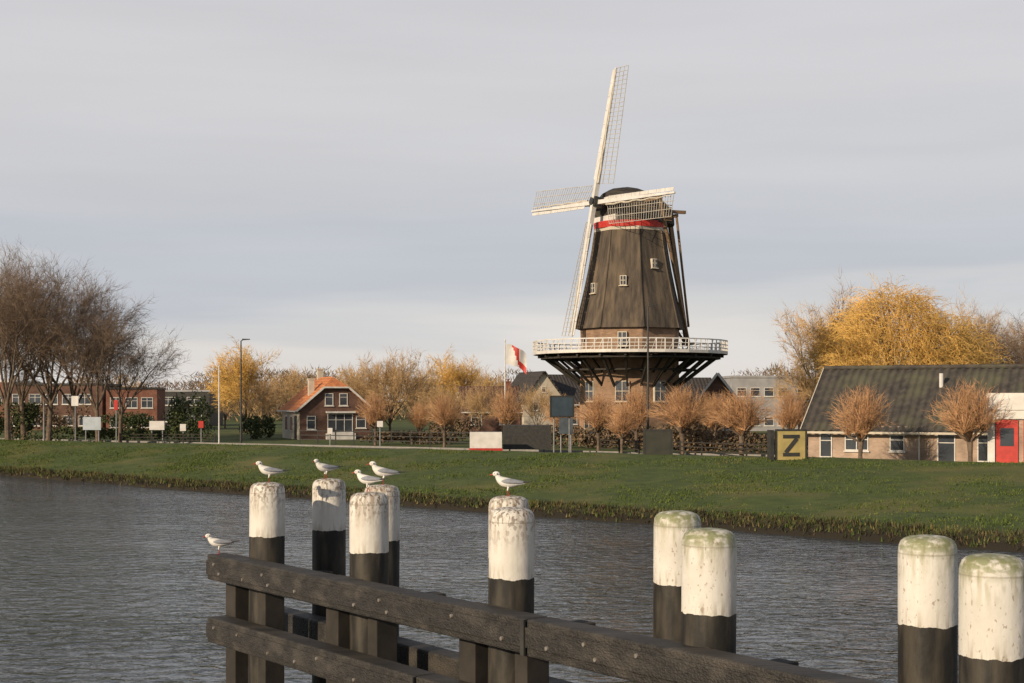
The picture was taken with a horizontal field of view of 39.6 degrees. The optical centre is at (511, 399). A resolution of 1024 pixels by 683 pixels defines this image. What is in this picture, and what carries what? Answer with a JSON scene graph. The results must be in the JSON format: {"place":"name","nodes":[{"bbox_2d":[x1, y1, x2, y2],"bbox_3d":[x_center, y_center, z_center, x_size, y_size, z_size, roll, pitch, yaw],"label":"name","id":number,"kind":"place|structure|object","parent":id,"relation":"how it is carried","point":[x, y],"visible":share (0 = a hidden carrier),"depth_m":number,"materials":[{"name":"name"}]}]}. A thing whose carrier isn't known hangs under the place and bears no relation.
{"place":"outdoors","nodes":[
{"label":"outdoors","id":0,"kind":"place"},
{"bbox_2d":[1,439,710,455],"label":"road","id":1,"kind":"structure","parent":0,"point":[345,447],"depth_m":102.50,"materials":[{"name":"grey asphalt"}]},
{"bbox_2d":[0,438,774,456],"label":"kerb","id":2,"kind":"structure","parent":1,"relation":"on","point":[713,454],"depth_m":103.14,"materials":[{"name":"concrete"}]},
{"bbox_2d":[0,475,1023,682],"bbox_3d":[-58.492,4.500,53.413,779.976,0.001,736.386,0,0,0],"label":"water","id":3,"kind":"structure","parent":0,"point":[105,583],"depth_m":35.45,"materials":[{"name":"grey liquid"}]},
{"bbox_2d":[248,482,284,682],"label":"mooring post","id":4,"kind":"object","parent":3,"relation":"in","point":[267,523],"visible":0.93,"depth_m":16.63,"materials":[{"name":"paint"}]},
{"bbox_2d":[312,478,345,682],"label":"mooring post","id":5,"kind":"object","parent":3,"relation":"in","point":[328,524],"visible":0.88,"depth_m":17.42,"materials":[{"name":"paint"}]},
{"bbox_2d":[349,492,388,653],"bbox_3d":[-1.500,3.270,14.985,0.418,4.600,0.418,0,0,8],"label":"mooring post","id":6,"kind":"object","parent":3,"relation":"in","point":[368,536],"visible":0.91,"depth_m":14.82,"materials":[{"name":"paint"}]},
{"bbox_2d":[351,469,387,491],"bbox_3d":[-1.495,0.850,14.995,0.419,0.244,0.110,-3,-1,20],"label":"black headed gull","id":7,"kind":"object","parent":6,"relation":"on","point":[367,480],"visible":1,"depth_m":14.97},
{"bbox_2d":[364,484,399,635],"bbox_3d":[-1.506,3.270,16.296,0.418,4.600,0.418,0,0,-17],"label":"mooring post","id":8,"kind":"object","parent":3,"relation":"in","point":[392,492],"visible":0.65,"depth_m":16.17,"materials":[{"name":"paint"}]},
{"bbox_2d":[366,461,404,484],"bbox_3d":[-1.446,0.839,16.332,0.462,0.268,0.121,1,0,-6],"label":"black headed gull","id":9,"kind":"object","parent":8,"relation":"on","point":[381,471],"visible":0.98,"depth_m":16.30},
{"bbox_2d":[488,495,528,597],"bbox_3d":[-0.038,3.270,14.407,0.418,4.600,0.418,0,0,-4],"label":"mooring post","id":10,"kind":"object","parent":3,"relation":"in","point":[496,502],"visible":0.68,"depth_m":14.27,"materials":[{"name":"paint"}]},
{"bbox_2d":[490,471,531,495],"bbox_3d":[-0.013,0.845,14.378,0.437,0.254,0.114,-1,0,6],"label":"black headed gull","id":11,"kind":"object","parent":10,"relation":"on","point":[508,483],"visible":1,"depth_m":14.35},
{"bbox_2d":[488,507,534,682],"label":"mooring post","id":12,"kind":"object","parent":3,"relation":"in","point":[511,553],"visible":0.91,"depth_m":12.68,"materials":[{"name":"paint"}]},
{"bbox_2d":[206,553,882,682],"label":"timber fender rail","id":13,"kind":"object","parent":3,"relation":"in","point":[277,638],"visible":1,"depth_m":13.65,"materials":[{"name":"wood"}]},
{"bbox_2d":[653,510,700,641],"bbox_3d":[1.433,3.270,12.458,0.418,4.600,0.418,0,0,-28],"label":"mooring post","id":14,"kind":"object","parent":3,"relation":"in","point":[671,527],"visible":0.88,"depth_m":12.28,"materials":[{"name":"paint"}]},
{"bbox_2d":[681,528,736,652],"bbox_3d":[1.472,3.270,10.748,0.418,4.600,0.418,0,0,29],"label":"mooring post","id":15,"kind":"object","parent":3,"relation":"in","point":[709,589],"visible":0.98,"depth_m":10.57,"materials":[{"name":"paint"}]},
{"bbox_2d":[898,534,957,682],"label":"mooring post","id":16,"kind":"object","parent":3,"relation":"in","point":[927,608],"visible":1,"depth_m":10.03,"materials":[{"name":"paint"}]},
{"bbox_2d":[958,553,1023,682],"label":"mooring post","id":17,"kind":"object","parent":3,"relation":"in","point":[991,620],"visible":1,"depth_m":8.77,"materials":[{"name":"paint"}]},
{"bbox_2d":[0,401,1023,551],"bbox_3d":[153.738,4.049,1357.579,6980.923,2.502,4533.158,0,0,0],"label":"ground","id":18,"kind":"structure","parent":0,"point":[773,501],"depth_m":64.18,"materials":[{"name":"green plant"}]},
{"bbox_2d":[0,400,42,439],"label":"evergreen shrub","id":19,"kind":"object","parent":18,"relation":"on","point":[29,421],"visible":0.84,"depth_m":124.68,"materials":[{"name":"green plant"}]},
{"bbox_2d":[2,401,91,436],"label":"evergreen shrub","id":20,"kind":"object","parent":18,"relation":"on","point":[58,420],"visible":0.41,"depth_m":134.82,"materials":[{"name":"green plant"}]},
{"bbox_2d":[0,255,102,439],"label":"bare tree","id":21,"kind":"object","parent":18,"relation":"on","point":[22,393],"visible":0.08,"depth_m":123.89,"materials":[{"name":"brown plant"}]},
{"bbox_2d":[0,237,122,439],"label":"bare tree","id":22,"kind":"object","parent":18,"relation":"on","point":[5,397],"visible":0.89,"depth_m":111.61,"materials":[{"name":"brown plant"}]},
{"bbox_2d":[9,385,121,429],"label":"walls","id":23,"kind":"structure","parent":18,"relation":"on","point":[65,389],"depth_m":165.35,"materials":[{"name":"brick"}]},
{"bbox_2d":[13,394,89,424],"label":"window glass","id":24,"kind":"object","parent":23,"relation":"attached to","point":[35,398],"visible":0.34,"depth_m":165.30,"materials":[{"name":"grey glass"}]},
{"bbox_2d":[0,268,152,440],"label":"bare tree","id":25,"kind":"object","parent":18,"relation":"on","point":[73,390],"visible":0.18,"depth_m":120.59,"materials":[{"name":"brown plant"}]},
{"bbox_2d":[1,287,157,441],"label":"bare tree","id":26,"kind":"object","parent":18,"relation":"on","point":[107,341],"visible":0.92,"depth_m":112.97,"materials":[{"name":"brown plant"}]},
{"bbox_2d":[0,248,158,440],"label":"bare tree","id":27,"kind":"object","parent":18,"relation":"on","point":[51,396],"visible":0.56,"depth_m":115.28,"materials":[{"name":"brown plant"}]},
{"bbox_2d":[83,417,100,441],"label":"white notice board","id":28,"kind":"object","parent":18,"relation":"on","point":[91,423],"visible":0.91,"depth_m":111.96,"materials":[{"name":"metal"}]},
{"bbox_2d":[15,426,184,441],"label":"hedge","id":29,"kind":"object","parent":18,"relation":"on","point":[110,433],"visible":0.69,"depth_m":118.48,"materials":[{"name":"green plant"}]},
{"bbox_2d":[47,313,195,442],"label":"bare tree","id":30,"kind":"object","parent":18,"relation":"on","point":[134,366],"visible":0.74,"depth_m":115.93,"materials":[{"name":"brown plant"}]},
{"bbox_2d":[100,411,156,428],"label":"evergreen shrub","id":31,"kind":"object","parent":18,"relation":"on","point":[134,420],"visible":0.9,"depth_m":149.34,"materials":[{"name":"green plant"}]},
{"bbox_2d":[106,389,164,430],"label":"walls","id":32,"kind":"structure","parent":18,"relation":"on","point":[158,410],"depth_m":160.63,"materials":[{"name":"red brick"}]},
{"bbox_2d":[119,433,215,442],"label":"fence","id":33,"kind":"object","parent":18,"relation":"on","point":[182,437],"visible":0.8,"depth_m":113.46,"materials":[{"name":"brown wood"}]},
{"bbox_2d":[162,390,214,441],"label":"evergreen shrub","id":34,"kind":"object","parent":18,"relation":"on","point":[173,421],"visible":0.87,"depth_m":117.59,"materials":[{"name":"green plant"}]},
{"bbox_2d":[165,392,222,425],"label":"walls","id":35,"kind":"structure","parent":18,"relation":"on","point":[210,399],"depth_m":190.00,"materials":[{"name":"paint"}]},
{"bbox_2d":[204,366,256,427],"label":"golden tree","id":36,"kind":"object","parent":18,"relation":"on","point":[225,414],"visible":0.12,"depth_m":174.57,"materials":[{"name":"yellow plant"}]},
{"bbox_2d":[197,335,281,432],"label":"golden tree","id":37,"kind":"object","parent":18,"relation":"on","point":[250,373],"visible":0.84,"depth_m":149.37,"materials":[{"name":"yellow plant"}]},
{"bbox_2d":[238,414,275,438],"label":"evergreen shrub","id":38,"kind":"object","parent":18,"relation":"on","point":[257,425],"visible":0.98,"depth_m":127.88,"materials":[{"name":"green plant"}]},
{"bbox_2d":[231,373,291,429],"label":"bare tree","id":39,"kind":"object","parent":18,"relation":"on","point":[270,403],"visible":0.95,"depth_m":149.50,"materials":[{"name":"brown plant"}]},
{"bbox_2d":[253,364,316,410],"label":"bare tree","id":40,"kind":"object","parent":18,"relation":"on","point":[293,383],"visible":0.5,"depth_m":164.52,"materials":[{"name":"brown plant"}]},
{"bbox_2d":[298,388,370,438],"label":"walls","id":41,"kind":"structure","parent":18,"relation":"on","point":[315,405],"depth_m":125.77,"materials":[{"name":"brick"}]},
{"bbox_2d":[283,412,299,439],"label":"side plaster","id":42,"kind":"object","parent":41,"relation":"attached to","point":[289,434],"visible":0.64,"depth_m":128.53,"materials":[{"name":"beige paint"}]},
{"bbox_2d":[279,377,366,410],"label":"roof","id":43,"kind":"structure","parent":41,"relation":"on","point":[298,400],"depth_m":127.81,"materials":[{"name":"orange tile"}]},
{"bbox_2d":[307,393,366,432],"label":"window frames","id":44,"kind":"structure","parent":41,"relation":"attached to","point":[344,415],"depth_m":126.28,"materials":[{"name":"white wood"}]},
{"bbox_2d":[308,394,364,431],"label":"window glass","id":45,"kind":"object","parent":44,"relation":"in","point":[336,422],"visible":0.91,"depth_m":126.23,"materials":[{"name":"grey glass"}]},
{"bbox_2d":[334,360,399,403],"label":"bare tree","id":46,"kind":"object","parent":18,"relation":"on","point":[345,378],"visible":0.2,"depth_m":159.16,"materials":[{"name":"brown plant"}]},
{"bbox_2d":[351,387,396,444],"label":"pollard tree","id":47,"kind":"object","parent":18,"relation":"on","point":[372,415],"visible":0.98,"depth_m":109.63,"materials":[{"name":"brown plant"}]},
{"bbox_2d":[299,429,470,447],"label":"fence","id":48,"kind":"object","parent":18,"relation":"on","point":[372,431],"visible":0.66,"depth_m":107.89,"materials":[{"name":"paint"}]},
{"bbox_2d":[340,346,440,430],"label":"bare tree","id":49,"kind":"object","parent":18,"relation":"on","point":[394,384],"visible":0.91,"depth_m":134.32,"materials":[{"name":"brown plant"}]},
{"bbox_2d":[360,430,460,443],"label":"hedge","id":50,"kind":"object","parent":18,"relation":"on","point":[407,433],"visible":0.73,"depth_m":111.94,"materials":[{"name":"brown plant"}]},
{"bbox_2d":[404,401,433,443],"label":"pollard tree","id":51,"kind":"object","parent":18,"relation":"on","point":[419,423],"visible":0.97,"depth_m":111.77,"materials":[{"name":"brown plant"}]},
{"bbox_2d":[385,361,454,431],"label":"bare tree","id":52,"kind":"object","parent":18,"relation":"on","point":[419,385],"visible":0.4,"depth_m":139.69,"materials":[{"name":"brown plant"}]},
{"bbox_2d":[407,383,470,426],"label":"bare tree","id":53,"kind":"object","parent":18,"relation":"on","point":[433,397],"visible":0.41,"depth_m":131.58,"materials":[{"name":"brown plant"}]},
{"bbox_2d":[421,392,463,446],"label":"pollard tree","id":54,"kind":"object","parent":18,"relation":"on","point":[443,415],"visible":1,"depth_m":104.70,"materials":[{"name":"brown plant"}]},
{"bbox_2d":[427,416,481,441],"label":"evergreen shrub","id":55,"kind":"object","parent":18,"relation":"on","point":[460,426],"visible":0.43,"depth_m":117.55,"materials":[{"name":"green plant"}]},
{"bbox_2d":[422,342,500,427],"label":"golden tree","id":56,"kind":"object","parent":18,"relation":"on","point":[451,375],"visible":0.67,"depth_m":159.04,"materials":[{"name":"yellow plant"}]},
{"bbox_2d":[453,380,503,431],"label":"bare tree","id":57,"kind":"object","parent":18,"relation":"on","point":[478,402],"visible":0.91,"depth_m":127.77,"materials":[{"name":"brown plant"}]},
{"bbox_2d":[457,365,511,398],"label":"bare tree","id":58,"kind":"object","parent":18,"relation":"on","point":[492,380],"visible":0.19,"depth_m":169.41,"materials":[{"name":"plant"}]},
{"bbox_2d":[469,432,502,450],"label":"white cabin","id":59,"kind":"object","parent":18,"relation":"on","point":[490,441],"visible":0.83,"depth_m":89.50,"materials":[{"name":"paint"}]},
{"bbox_2d":[460,405,520,432],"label":"walls","id":60,"kind":"structure","parent":18,"relation":"on","point":[492,425],"depth_m":150.29,"materials":[{"name":"brick"}]},
{"bbox_2d":[457,386,522,411],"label":"roof","id":61,"kind":"structure","parent":60,"relation":"on","point":[461,388],"depth_m":152.73,"materials":[{"name":"brown tile"}]},
{"bbox_2d":[487,383,524,425],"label":"pollard tree","id":62,"kind":"object","parent":18,"relation":"on","point":[506,412],"visible":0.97,"depth_m":103.70,"materials":[{"name":"brown plant"}]},
{"bbox_2d":[21,362,1005,420],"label":"distant trees","id":63,"kind":"object","parent":18,"relation":"on","point":[275,412],"visible":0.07,"depth_m":259.97,"materials":[{"name":"brown plant"}]},
{"bbox_2d":[504,339,525,424],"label":"flagpole","id":64,"kind":"object","parent":18,"relation":"on","point":[514,356],"visible":0.94,"depth_m":107.99,"materials":[{"name":"white paint"}]},
{"bbox_2d":[503,425,550,451],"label":"dark container","id":65,"kind":"object","parent":18,"relation":"on","point":[526,436],"visible":0.85,"depth_m":92.20,"materials":[{"name":"paint"}]},
{"bbox_2d":[511,381,555,424],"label":"bare tree","id":66,"kind":"object","parent":18,"relation":"on","point":[542,403],"visible":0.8,"depth_m":131.66,"materials":[{"name":"brown plant"}]},
{"bbox_2d":[520,373,559,432],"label":"walls","id":67,"kind":"structure","parent":18,"relation":"on","point":[544,380],"depth_m":150.57,"materials":[{"name":"beige paint"}]},
{"bbox_2d":[511,371,562,402],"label":"roof","id":68,"kind":"structure","parent":67,"relation":"on","point":[527,379],"depth_m":152.32,"materials":[{"name":"tile"}]},
{"bbox_2d":[550,396,573,451],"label":"blue notice board","id":69,"kind":"object","parent":18,"relation":"on","point":[561,406],"visible":0.94,"depth_m":87.97,"materials":[{"name":"metal"}]},
{"bbox_2d":[559,418,572,451],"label":"blue notice board","id":70,"kind":"object","parent":18,"relation":"on","point":[563,425],"visible":0.9,"depth_m":91.96,"materials":[{"name":"metal"}]},
{"bbox_2d":[573,405,579,432],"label":"walls","id":71,"kind":"structure","parent":18,"relation":"on","point":[575,411],"depth_m":152.12,"materials":[{"name":"beige brick"}]},
{"bbox_2d":[548,374,579,403],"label":"roof","id":72,"kind":"structure","parent":71,"relation":"on","point":[564,384],"depth_m":154.10,"materials":[{"name":"tile"}]},
{"bbox_2d":[540,423,644,447],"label":"hedge","id":73,"kind":"object","parent":18,"relation":"on","point":[586,439],"visible":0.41,"depth_m":102.82,"materials":[{"name":"brown plant"}]},
{"bbox_2d":[573,391,621,450],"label":"pollard tree","id":74,"kind":"object","parent":18,"relation":"on","point":[595,417],"visible":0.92,"depth_m":97.70,"materials":[{"name":"brown plant"}]},
{"bbox_2d":[602,398,640,452],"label":"pollard tree","id":75,"kind":"object","parent":18,"relation":"on","point":[622,427],"visible":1,"depth_m":89.87,"materials":[{"name":"brown plant"}]},
{"bbox_2d":[531,65,727,444],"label":"windmill","id":76,"kind":"object","parent":18,"relation":"on","point":[629,278],"visible":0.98,"depth_m":112.17,"materials":[{"name":"brown wood"}]},
{"bbox_2d":[610,383,656,451],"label":"pollard tree","id":77,"kind":"object","parent":18,"relation":"on","point":[638,405],"visible":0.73,"depth_m":93.73,"materials":[{"name":"brown plant"}]},
{"bbox_2d":[647,304,657,428],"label":"street lamp","id":78,"kind":"object","parent":18,"relation":"on","point":[648,362],"visible":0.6,"depth_m":91.95,"materials":[{"name":"metal"}]},
{"bbox_2d":[643,429,672,454],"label":"dark sign","id":79,"kind":"object","parent":18,"relation":"on","point":[657,441],"visible":0.82,"depth_m":75.96,"materials":[{"name":"paint"}]},
{"bbox_2d":[602,418,729,448],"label":"hedge","id":80,"kind":"object","parent":18,"relation":"on","point":[702,427],"visible":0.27,"depth_m":99.52,"materials":[{"name":"brown plant"}]},
{"bbox_2d":[599,439,766,455],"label":"fence","id":81,"kind":"object","parent":18,"relation":"on","point":[680,446],"visible":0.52,"depth_m":87.90,"materials":[{"name":"brown wood"}]},
{"bbox_2d":[643,380,723,454],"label":"pollard tree","id":82,"kind":"object","parent":18,"relation":"on","point":[681,419],"visible":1,"depth_m":89.66,"materials":[{"name":"brown plant"}]},
{"bbox_2d":[696,389,731,448],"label":"pollard tree","id":83,"kind":"object","parent":18,"relation":"on","point":[711,424],"visible":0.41,"depth_m":96.74,"materials":[{"name":"brown plant"}]},
{"bbox_2d":[694,375,740,437],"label":"walls","id":84,"kind":"structure","parent":18,"relation":"on","point":[716,384],"depth_m":127.66,"materials":[{"name":"brick"}]},
{"bbox_2d":[698,385,775,455],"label":"pollard tree","id":85,"kind":"object","parent":18,"relation":"on","point":[739,418],"visible":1,"depth_m":85.68,"materials":[{"name":"brown plant"}]},
{"bbox_2d":[673,429,807,453],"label":"hedge","id":86,"kind":"object","parent":18,"relation":"on","point":[735,439],"visible":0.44,"depth_m":91.69,"materials":[{"name":"brown plant"}]},
{"bbox_2d":[723,378,797,430],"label":"walls","id":87,"kind":"structure","parent":18,"relation":"on","point":[747,383],"depth_m":160.19,"materials":[{"name":"white paint"}]},
{"bbox_2d":[763,388,807,428],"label":"pollard tree","id":88,"kind":"object","parent":18,"relation":"on","point":[789,417],"visible":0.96,"depth_m":91.72,"materials":[{"name":"brown plant"}]},
{"bbox_2d":[767,429,806,460],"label":"canal sign","id":89,"kind":"object","parent":18,"relation":"on","point":[790,444],"visible":0.91,"depth_m":69.44,"materials":[{"name":"paint"}]},
{"bbox_2d":[769,353,822,417],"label":"bare tree","id":90,"kind":"object","parent":18,"relation":"on","point":[801,385],"visible":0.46,"depth_m":149.75,"materials":[{"name":"brown plant"}]},
{"bbox_2d":[769,267,878,396],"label":"bare tree","id":91,"kind":"object","parent":18,"relation":"on","point":[807,331],"visible":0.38,"depth_m":141.92,"materials":[{"name":"brown plant"}]},
{"bbox_2d":[794,292,879,371],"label":"golden tree","id":92,"kind":"object","parent":18,"relation":"on","point":[826,328],"visible":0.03,"depth_m":140.46,"materials":[{"name":"yellow plant"}]},
{"bbox_2d":[824,382,895,457],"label":"pollard tree","id":93,"kind":"object","parent":18,"relation":"on","point":[862,420],"visible":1,"depth_m":72.73,"materials":[{"name":"brown plant"}]},
{"bbox_2d":[790,271,1000,397],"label":"weeping willow","id":94,"kind":"object","parent":18,"relation":"on","point":[887,335],"visible":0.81,"depth_m":127.78,"materials":[{"name":"yellow plant"}]},
{"bbox_2d":[800,364,1023,461],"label":"farm barn","id":95,"kind":"structure","parent":18,"relation":"on","point":[913,433],"depth_m":79.44,"materials":[{"name":"tile"}]},
{"bbox_2d":[820,433,986,461],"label":"window frames","id":96,"kind":"structure","parent":95,"relation":"in","point":[849,450],"depth_m":77.86,"materials":[{"name":"white paint"}]},
{"bbox_2d":[821,434,987,460],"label":"window glass","id":97,"kind":"structure","parent":95,"relation":"in","point":[945,451],"depth_m":76.75,"materials":[{"name":"grey glass"}]},
{"bbox_2d":[908,299,1012,369],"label":"weeping willow","id":98,"kind":"object","parent":18,"relation":"on","point":[981,342],"visible":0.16,"depth_m":132.58,"materials":[{"name":"yellow plant"}]},
{"bbox_2d":[923,374,1015,461],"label":"pollard tree","id":99,"kind":"object","parent":18,"relation":"on","point":[970,420],"visible":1,"depth_m":70.70,"materials":[{"name":"brown plant"}]},
{"bbox_2d":[952,280,1023,363],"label":"bare tree","id":100,"kind":"object","parent":18,"relation":"on","point":[988,321],"visible":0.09,"depth_m":148.62,"materials":[{"name":"brown plant"}]},
{"bbox_2d":[954,303,1023,363],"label":"bare tree","id":101,"kind":"object","parent":18,"relation":"on","point":[1000,339],"visible":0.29,"depth_m":142.52,"materials":[{"name":"brown plant"}]},
{"bbox_2d":[982,308,1023,363],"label":"bare tree","id":102,"kind":"object","parent":18,"relation":"on","point":[1019,353],"visible":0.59,"depth_m":138.71,"materials":[{"name":"brown plant"}]},
{"bbox_2d":[986,393,1023,462],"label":"walls","id":103,"kind":"structure","parent":18,"relation":"on","point":[1006,441],"depth_m":71.02,"materials":[{"name":"paint"}]},
{"bbox_2d":[1000,428,1013,445],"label":"window glass","id":104,"kind":"structure","parent":103,"relation":"in","point":[1006,434],"depth_m":71.04,"materials":[{"name":"grey glass"}]},
{"bbox_2d":[996,420,1023,462],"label":"door","id":105,"kind":"structure","parent":103,"relation":"in","point":[1007,454],"depth_m":71.05,"materials":[{"name":"red paint"}]},
{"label":"walls","id":106,"kind":"object","parent":18,"relation":"on","visible":0},
{"bbox_2d":[679,377,710,404],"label":"roof","id":107,"kind":"structure","parent":106,"relation":"on","point":[699,383],"depth_m":137.69,"materials":[{"name":"tile"}]},
{"bbox_2d":[0,0,1023,400],"label":"sky","id":108,"kind":"structure","parent":0,"point":[324,183],"materials":[{"name":"grey"}]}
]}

